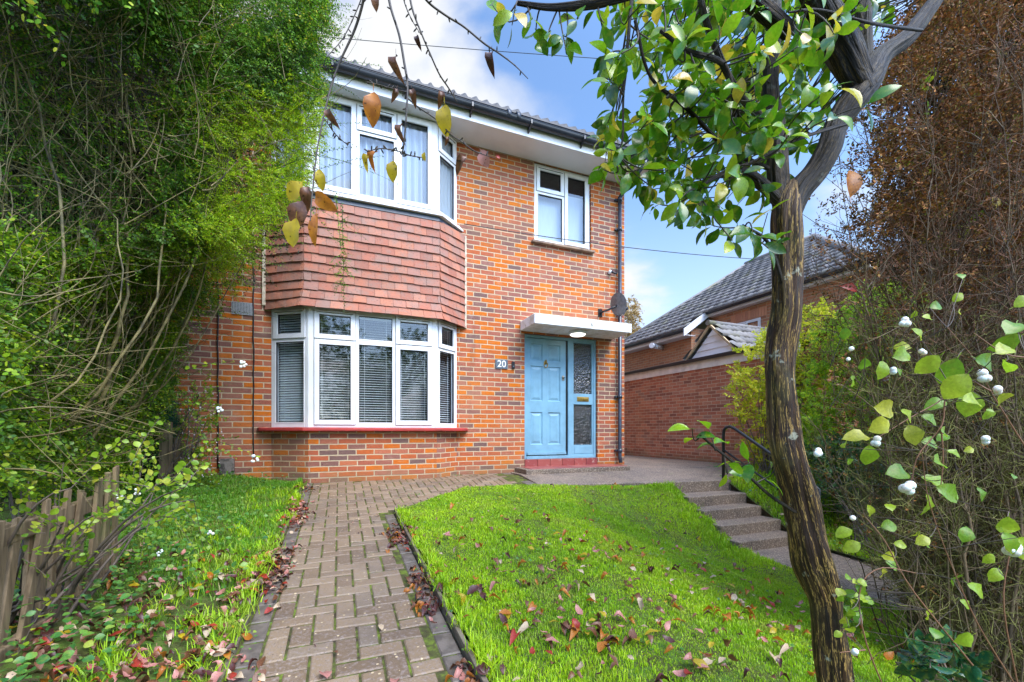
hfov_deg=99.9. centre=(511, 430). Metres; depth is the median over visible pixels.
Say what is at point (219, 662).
fallen leaf
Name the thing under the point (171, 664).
fallen leaf
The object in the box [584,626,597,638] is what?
fallen leaf
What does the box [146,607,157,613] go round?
fallen leaf
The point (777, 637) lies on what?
fallen leaf
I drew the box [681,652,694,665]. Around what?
fallen leaf
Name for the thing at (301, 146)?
window
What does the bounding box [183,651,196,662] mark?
fallen leaf
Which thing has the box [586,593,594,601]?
fallen leaf
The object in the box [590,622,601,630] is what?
fallen leaf
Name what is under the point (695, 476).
terrace slab
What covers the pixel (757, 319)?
window
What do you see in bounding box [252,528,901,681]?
ground
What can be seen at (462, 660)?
fallen leaf
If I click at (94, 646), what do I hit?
fallen leaf
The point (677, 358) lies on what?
neighbour house
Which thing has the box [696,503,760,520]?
step
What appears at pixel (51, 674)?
fallen leaf
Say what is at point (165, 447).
board fence
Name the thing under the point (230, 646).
fallen leaf
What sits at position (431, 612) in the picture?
fallen leaf
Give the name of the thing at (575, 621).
fallen leaf
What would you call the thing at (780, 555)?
path
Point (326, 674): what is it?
fallen leaf
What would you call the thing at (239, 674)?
fallen leaf
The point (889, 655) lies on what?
fallen leaf
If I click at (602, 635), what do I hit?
fallen leaf
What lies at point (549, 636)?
fallen leaf
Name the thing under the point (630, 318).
birch tree
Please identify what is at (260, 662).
fallen leaf
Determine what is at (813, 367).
privet shrub
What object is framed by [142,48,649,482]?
brick house
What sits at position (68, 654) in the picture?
ground cover
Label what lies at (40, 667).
fallen leaf
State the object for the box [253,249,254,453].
wall cable
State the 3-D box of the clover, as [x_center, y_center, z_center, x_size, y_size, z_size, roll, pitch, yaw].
[1.131,1.169,4.011,3.909,0.888,4.235,0,0,-22]
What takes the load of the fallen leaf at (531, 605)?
on the lawn at (708, 649)
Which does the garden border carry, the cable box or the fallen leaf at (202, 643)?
the fallen leaf at (202, 643)
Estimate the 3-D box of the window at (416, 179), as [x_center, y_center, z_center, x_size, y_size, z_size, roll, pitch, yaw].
[-1.925,-3.875,6.070,1.716,1.339,0.160,0,0,-22]
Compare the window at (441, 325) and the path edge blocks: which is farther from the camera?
the window at (441, 325)
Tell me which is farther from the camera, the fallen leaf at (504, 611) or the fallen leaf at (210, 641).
the fallen leaf at (504, 611)
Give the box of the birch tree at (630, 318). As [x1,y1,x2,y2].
[624,294,644,338]
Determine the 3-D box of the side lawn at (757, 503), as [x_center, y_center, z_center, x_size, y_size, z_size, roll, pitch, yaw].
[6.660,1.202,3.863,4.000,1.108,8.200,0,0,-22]
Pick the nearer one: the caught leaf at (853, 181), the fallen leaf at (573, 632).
the fallen leaf at (573, 632)
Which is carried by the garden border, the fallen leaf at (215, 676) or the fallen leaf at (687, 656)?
the fallen leaf at (215, 676)
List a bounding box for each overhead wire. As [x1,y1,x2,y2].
[329,37,830,72]
[464,224,768,259]
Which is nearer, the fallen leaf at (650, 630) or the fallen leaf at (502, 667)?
the fallen leaf at (502, 667)
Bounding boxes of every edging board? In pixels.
[217,604,253,681]
[271,490,300,559]
[394,507,488,681]
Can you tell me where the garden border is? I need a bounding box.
[0,484,300,681]
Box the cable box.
[219,458,234,474]
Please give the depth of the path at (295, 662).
2.48 m
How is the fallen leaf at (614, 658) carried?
on the lawn at (708, 649)
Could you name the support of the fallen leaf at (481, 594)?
on the lawn at (708, 649)
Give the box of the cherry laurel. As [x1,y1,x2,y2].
[894,624,993,681]
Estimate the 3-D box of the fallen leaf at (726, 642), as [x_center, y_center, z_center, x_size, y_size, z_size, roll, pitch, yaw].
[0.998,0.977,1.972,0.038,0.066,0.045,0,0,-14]
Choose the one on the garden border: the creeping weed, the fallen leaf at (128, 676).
the fallen leaf at (128, 676)
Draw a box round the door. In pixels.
[526,338,565,454]
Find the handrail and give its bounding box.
[722,425,820,499]
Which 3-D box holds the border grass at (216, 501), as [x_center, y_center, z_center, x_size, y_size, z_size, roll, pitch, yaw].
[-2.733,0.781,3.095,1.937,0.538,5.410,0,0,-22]
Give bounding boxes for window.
[271,92,307,187]
[271,306,307,426]
[308,94,436,211]
[308,306,436,427]
[437,124,456,223]
[437,319,456,427]
[534,163,588,248]
[737,317,760,326]
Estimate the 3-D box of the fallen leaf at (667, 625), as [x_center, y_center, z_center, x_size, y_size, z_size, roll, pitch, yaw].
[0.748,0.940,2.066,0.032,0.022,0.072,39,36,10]
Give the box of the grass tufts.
[51,480,763,681]
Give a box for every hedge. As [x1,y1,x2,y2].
[0,0,396,549]
[750,0,1023,681]
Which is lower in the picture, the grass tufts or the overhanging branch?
the grass tufts
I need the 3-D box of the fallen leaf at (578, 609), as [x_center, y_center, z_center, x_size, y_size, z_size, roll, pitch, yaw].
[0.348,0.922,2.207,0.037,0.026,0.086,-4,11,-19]
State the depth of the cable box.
5.55 m
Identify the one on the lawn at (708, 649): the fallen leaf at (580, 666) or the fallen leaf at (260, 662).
the fallen leaf at (580, 666)
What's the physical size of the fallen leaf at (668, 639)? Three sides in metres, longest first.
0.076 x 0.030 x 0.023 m
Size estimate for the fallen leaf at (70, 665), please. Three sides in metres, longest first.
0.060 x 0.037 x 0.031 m
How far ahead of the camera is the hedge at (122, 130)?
3.03 m
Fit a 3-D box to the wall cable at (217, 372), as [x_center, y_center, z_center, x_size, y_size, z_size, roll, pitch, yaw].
[-3.807,-1.600,5.569,0.027,4.160,0.015,0,0,-22]
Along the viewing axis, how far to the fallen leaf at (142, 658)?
1.72 m
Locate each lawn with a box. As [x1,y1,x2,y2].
[406,485,965,681]
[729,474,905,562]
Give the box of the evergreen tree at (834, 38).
[486,0,942,681]
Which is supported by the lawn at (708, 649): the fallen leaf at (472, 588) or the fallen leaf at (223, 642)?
the fallen leaf at (472, 588)
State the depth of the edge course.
6.21 m
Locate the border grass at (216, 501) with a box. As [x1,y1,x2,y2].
[14,473,302,681]
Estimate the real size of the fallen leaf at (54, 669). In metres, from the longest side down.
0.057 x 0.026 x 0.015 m
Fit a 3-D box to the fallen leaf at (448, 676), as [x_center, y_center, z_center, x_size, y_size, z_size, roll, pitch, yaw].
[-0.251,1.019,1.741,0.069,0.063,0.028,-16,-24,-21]
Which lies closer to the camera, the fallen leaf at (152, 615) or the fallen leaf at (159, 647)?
the fallen leaf at (159, 647)
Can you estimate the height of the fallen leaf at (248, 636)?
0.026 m
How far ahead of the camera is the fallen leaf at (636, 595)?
2.41 m
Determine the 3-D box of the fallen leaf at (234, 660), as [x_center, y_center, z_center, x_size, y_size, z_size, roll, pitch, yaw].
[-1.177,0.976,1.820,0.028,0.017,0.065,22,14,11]
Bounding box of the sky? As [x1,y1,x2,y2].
[217,0,973,329]
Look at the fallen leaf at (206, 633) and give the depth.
2.00 m
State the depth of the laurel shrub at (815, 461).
5.73 m
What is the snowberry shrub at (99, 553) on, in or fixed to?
on the garden border
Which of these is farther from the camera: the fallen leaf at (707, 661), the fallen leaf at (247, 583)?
the fallen leaf at (247, 583)
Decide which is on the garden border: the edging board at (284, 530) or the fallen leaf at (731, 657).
the edging board at (284, 530)
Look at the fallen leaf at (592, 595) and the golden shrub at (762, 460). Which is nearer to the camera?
the fallen leaf at (592, 595)
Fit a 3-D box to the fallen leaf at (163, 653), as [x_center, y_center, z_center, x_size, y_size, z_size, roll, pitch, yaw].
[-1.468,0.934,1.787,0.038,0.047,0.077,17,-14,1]
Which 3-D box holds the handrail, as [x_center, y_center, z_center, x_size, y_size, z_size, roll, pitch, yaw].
[3.653,0.718,6.195,0.046,1.624,1.518,0,0,-22]
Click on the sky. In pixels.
(659, 281)
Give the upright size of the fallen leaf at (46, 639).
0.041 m
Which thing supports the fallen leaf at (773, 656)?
on the lawn at (708, 649)
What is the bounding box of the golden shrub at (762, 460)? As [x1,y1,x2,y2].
[722,297,852,475]
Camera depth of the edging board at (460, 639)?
2.20 m
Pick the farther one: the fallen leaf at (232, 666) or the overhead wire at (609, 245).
the overhead wire at (609, 245)
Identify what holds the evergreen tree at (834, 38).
on the lawn at (708, 649)
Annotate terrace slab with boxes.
[511,455,741,492]
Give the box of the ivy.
[902,66,1018,345]
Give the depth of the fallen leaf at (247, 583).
2.42 m
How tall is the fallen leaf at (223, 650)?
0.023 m
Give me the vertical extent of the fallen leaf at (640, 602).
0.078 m
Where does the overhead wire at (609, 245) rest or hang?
attached to the brick house at (392, 371)
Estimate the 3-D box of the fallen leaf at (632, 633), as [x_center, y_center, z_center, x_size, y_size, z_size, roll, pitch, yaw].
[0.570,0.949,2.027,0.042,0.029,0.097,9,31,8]
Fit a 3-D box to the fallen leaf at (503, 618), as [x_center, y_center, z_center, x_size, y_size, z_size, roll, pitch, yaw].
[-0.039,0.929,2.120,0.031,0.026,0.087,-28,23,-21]
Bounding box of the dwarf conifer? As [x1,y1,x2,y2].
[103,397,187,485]
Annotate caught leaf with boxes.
[842,283,856,291]
[846,170,862,201]
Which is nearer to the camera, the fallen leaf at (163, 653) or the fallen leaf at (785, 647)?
the fallen leaf at (163, 653)
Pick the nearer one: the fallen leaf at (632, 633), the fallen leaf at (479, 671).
the fallen leaf at (479, 671)
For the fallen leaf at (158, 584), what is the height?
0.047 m
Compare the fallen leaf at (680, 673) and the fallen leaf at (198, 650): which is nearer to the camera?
the fallen leaf at (680, 673)
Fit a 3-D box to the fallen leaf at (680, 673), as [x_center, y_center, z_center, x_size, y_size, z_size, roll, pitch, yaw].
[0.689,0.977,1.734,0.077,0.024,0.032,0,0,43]
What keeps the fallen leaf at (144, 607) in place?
on the garden border
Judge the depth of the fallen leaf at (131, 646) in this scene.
1.79 m
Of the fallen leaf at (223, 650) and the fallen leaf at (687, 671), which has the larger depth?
the fallen leaf at (223, 650)
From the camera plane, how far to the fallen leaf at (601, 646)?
1.93 m
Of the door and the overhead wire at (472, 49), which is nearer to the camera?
the door
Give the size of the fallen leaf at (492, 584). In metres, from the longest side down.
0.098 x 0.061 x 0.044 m
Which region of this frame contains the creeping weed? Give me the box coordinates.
[229,474,471,680]
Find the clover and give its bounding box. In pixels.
[398,485,906,663]
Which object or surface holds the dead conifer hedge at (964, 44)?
on the ground at (782, 529)
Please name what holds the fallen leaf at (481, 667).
on the fallen leaf at (479, 671)
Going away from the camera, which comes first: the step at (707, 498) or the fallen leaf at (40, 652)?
the fallen leaf at (40, 652)
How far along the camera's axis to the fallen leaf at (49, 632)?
1.79 m
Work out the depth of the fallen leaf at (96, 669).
1.62 m
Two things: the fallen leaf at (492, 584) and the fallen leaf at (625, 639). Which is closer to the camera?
the fallen leaf at (625, 639)
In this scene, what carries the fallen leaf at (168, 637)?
on the garden border
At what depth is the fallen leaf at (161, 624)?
1.99 m
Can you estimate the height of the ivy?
2.005 m
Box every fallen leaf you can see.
[34,662,43,669]
[35,637,49,645]
[35,647,44,660]
[41,628,53,641]
[44,644,50,652]
[44,670,54,680]
[53,664,63,674]
[54,666,69,671]
[60,646,79,659]
[63,662,73,672]
[64,666,78,675]
[68,648,76,661]
[74,625,89,633]
[77,633,95,643]
[84,666,105,681]
[91,640,99,650]
[108,629,123,635]
[111,670,123,679]
[122,664,131,673]
[122,671,141,679]
[124,644,136,651]
[126,637,140,644]
[126,656,144,667]
[127,598,138,607]
[132,648,139,658]
[137,653,147,663]
[139,636,153,643]
[141,601,155,610]
[142,662,159,667]
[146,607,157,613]
[148,582,161,587]
[149,613,156,617]
[152,621,165,630]
[152,645,161,660]
[155,648,166,657]
[164,633,171,645]
[165,662,176,667]
[181,630,197,642]
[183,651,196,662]
[187,652,200,663]
[187,664,195,675]
[191,667,207,677]
[192,647,201,657]
[197,641,211,646]
[202,640,214,650]
[202,670,212,674]
[203,626,211,637]
[205,643,209,652]
[210,648,231,656]
[210,669,225,681]
[211,659,222,671]
[216,606,226,614]
[217,643,236,659]
[219,640,228,648]
[223,651,230,658]
[228,672,236,678]
[229,662,235,671]
[230,658,237,664]
[233,671,245,678]
[241,581,250,589]
[241,633,253,639]
[252,668,266,681]
[257,656,265,668]
[319,671,331,678]
[427,608,435,615]
[445,674,453,681]
[449,661,460,669]
[454,666,461,677]
[457,590,465,604]
[460,658,467,663]
[467,583,481,594]
[476,665,489,675]
[479,592,485,598]
[479,662,485,674]
[490,581,498,590]
[499,609,512,613]
[499,613,508,625]
[500,664,505,673]
[509,628,520,646]
[517,621,530,632]
[527,601,536,611]
[529,646,534,653]
[542,633,552,649]
[543,636,559,642]
[569,623,579,640]
[572,618,579,628]
[575,604,582,614]
[575,662,583,669]
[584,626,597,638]
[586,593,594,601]
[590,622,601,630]
[597,641,606,653]
[600,629,607,638]
[604,635,617,641]
[608,653,617,665]
[614,610,626,621]
[622,636,630,644]
[628,627,636,639]
[633,593,643,606]
[637,597,642,609]
[645,628,660,634]
[662,635,674,642]
[664,620,670,630]
[672,669,687,676]
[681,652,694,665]
[684,668,691,674]
[689,657,709,669]
[703,657,714,664]
[717,657,725,663]
[722,612,730,619]
[723,638,731,647]
[727,654,738,661]
[769,651,780,662]
[773,636,788,643]
[779,643,792,654]
[788,624,794,632]
[883,651,893,659]
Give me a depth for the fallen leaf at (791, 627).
2.30 m
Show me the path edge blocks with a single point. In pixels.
(446, 644)
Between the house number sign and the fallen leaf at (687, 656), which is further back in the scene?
the house number sign
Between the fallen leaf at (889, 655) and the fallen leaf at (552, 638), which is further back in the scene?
the fallen leaf at (889, 655)
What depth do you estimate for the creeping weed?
2.24 m
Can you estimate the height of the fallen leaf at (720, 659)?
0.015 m
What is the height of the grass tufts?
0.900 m
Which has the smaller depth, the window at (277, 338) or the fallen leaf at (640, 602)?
the fallen leaf at (640, 602)
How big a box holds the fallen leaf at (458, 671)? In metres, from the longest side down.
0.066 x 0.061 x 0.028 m
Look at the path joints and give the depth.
2.34 m
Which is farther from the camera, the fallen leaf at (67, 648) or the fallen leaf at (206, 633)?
the fallen leaf at (206, 633)
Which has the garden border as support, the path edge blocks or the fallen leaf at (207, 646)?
the fallen leaf at (207, 646)
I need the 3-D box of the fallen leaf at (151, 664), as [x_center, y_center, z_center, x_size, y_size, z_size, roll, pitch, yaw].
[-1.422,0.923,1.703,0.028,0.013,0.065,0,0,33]
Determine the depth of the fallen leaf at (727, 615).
2.30 m
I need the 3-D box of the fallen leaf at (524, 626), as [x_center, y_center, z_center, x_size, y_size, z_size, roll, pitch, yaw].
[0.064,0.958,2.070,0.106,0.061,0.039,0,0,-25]
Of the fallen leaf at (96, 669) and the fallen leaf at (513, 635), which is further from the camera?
the fallen leaf at (513, 635)
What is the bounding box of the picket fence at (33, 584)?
[0,465,118,666]
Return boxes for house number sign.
[495,359,507,368]
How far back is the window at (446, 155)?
6.63 m
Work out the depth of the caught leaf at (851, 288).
2.25 m
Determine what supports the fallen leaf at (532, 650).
on the lawn at (708, 649)
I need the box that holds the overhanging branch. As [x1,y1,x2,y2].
[282,0,527,247]
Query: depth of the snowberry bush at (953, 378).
1.21 m
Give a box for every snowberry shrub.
[0,416,210,655]
[116,360,258,556]
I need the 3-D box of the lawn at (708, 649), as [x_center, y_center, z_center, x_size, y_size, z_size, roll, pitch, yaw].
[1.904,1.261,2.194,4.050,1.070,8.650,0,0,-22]
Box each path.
[258,473,516,681]
[752,546,925,619]
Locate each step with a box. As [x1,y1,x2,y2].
[684,490,746,506]
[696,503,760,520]
[710,515,780,535]
[727,530,787,550]
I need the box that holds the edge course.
[501,473,539,485]
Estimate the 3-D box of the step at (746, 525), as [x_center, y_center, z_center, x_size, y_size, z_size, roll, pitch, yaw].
[3.124,1.295,5.847,1.120,0.160,0.320,0,0,-22]
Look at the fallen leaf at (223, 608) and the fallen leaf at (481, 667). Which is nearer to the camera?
the fallen leaf at (481, 667)
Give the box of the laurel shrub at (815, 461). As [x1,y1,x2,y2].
[804,429,900,552]
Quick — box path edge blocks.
[228,483,468,681]
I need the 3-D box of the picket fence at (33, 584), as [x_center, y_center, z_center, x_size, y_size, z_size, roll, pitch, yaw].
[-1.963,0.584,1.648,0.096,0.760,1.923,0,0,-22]
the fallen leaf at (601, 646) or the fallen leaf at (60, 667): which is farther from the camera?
the fallen leaf at (601, 646)
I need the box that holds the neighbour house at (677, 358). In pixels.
[624,233,975,529]
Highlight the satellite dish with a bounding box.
[598,293,627,316]
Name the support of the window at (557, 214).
in the brick house at (392, 371)
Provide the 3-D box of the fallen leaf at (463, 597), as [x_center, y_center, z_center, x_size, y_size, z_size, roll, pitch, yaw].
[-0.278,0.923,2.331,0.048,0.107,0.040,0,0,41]
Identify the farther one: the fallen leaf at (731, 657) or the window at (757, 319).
the window at (757, 319)
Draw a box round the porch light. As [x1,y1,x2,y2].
[569,330,586,336]
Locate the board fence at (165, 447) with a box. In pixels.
[159,422,192,485]
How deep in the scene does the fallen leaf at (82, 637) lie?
1.82 m
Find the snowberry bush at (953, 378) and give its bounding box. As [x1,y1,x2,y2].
[813,274,1023,681]
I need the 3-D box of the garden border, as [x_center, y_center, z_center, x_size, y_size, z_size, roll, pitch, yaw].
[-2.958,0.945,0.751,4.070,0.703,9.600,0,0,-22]
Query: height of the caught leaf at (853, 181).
0.195 m
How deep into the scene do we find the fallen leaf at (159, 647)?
1.81 m
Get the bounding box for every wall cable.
[217,266,218,467]
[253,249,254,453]
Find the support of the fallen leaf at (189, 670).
on the garden border
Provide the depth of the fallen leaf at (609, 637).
1.98 m
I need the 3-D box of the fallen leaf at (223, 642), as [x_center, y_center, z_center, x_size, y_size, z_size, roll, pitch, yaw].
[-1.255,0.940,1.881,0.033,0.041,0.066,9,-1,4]
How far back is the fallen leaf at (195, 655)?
1.79 m
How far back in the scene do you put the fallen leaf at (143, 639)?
1.87 m
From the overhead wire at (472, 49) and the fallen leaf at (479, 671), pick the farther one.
the overhead wire at (472, 49)
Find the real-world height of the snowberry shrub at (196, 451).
1.821 m
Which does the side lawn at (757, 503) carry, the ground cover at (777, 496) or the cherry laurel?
the ground cover at (777, 496)
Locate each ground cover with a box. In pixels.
[0,464,294,681]
[710,456,889,554]
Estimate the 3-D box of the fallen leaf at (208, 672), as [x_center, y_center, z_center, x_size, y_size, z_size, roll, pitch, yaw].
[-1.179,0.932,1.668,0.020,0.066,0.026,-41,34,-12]
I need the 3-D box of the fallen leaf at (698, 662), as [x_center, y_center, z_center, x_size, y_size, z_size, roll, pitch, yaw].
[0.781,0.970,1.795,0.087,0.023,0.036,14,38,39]
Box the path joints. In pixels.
[225,474,527,681]
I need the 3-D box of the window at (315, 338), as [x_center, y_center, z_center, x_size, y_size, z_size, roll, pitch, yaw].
[-1.925,-0.853,6.070,1.716,1.614,0.160,0,0,-22]
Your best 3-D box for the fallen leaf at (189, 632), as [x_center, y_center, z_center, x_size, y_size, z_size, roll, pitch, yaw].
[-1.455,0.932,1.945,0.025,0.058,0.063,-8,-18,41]
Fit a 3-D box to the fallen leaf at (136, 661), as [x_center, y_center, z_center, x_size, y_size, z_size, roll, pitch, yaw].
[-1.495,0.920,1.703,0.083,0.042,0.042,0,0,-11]
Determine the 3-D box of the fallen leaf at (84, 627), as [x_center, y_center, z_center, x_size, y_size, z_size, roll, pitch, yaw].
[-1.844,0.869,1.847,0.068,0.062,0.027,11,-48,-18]
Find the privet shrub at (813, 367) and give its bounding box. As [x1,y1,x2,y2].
[797,279,940,532]
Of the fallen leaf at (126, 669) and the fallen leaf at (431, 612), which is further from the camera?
the fallen leaf at (431, 612)
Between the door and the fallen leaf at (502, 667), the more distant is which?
the door
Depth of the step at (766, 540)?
5.46 m
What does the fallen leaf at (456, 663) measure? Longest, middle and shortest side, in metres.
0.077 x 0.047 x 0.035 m
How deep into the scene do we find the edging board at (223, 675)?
1.91 m
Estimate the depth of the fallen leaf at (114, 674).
1.64 m
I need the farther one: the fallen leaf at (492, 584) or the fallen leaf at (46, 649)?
the fallen leaf at (492, 584)
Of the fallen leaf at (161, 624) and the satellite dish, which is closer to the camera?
the fallen leaf at (161, 624)
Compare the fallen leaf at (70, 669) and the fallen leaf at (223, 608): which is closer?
the fallen leaf at (70, 669)
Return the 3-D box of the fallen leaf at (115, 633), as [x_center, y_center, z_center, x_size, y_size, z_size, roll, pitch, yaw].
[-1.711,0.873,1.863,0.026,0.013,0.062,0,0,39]
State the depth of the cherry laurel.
1.58 m
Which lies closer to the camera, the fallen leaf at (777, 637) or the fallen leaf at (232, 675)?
the fallen leaf at (232, 675)
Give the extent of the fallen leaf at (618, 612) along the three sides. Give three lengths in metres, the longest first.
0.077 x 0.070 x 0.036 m
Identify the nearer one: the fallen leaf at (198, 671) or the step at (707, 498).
the fallen leaf at (198, 671)
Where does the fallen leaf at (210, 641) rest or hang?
on the garden border
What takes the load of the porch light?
attached to the brick house at (392, 371)
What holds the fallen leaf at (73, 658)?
on the garden border
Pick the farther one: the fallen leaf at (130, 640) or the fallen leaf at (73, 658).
the fallen leaf at (130, 640)
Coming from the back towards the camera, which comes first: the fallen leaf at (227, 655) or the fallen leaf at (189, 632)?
the fallen leaf at (189, 632)

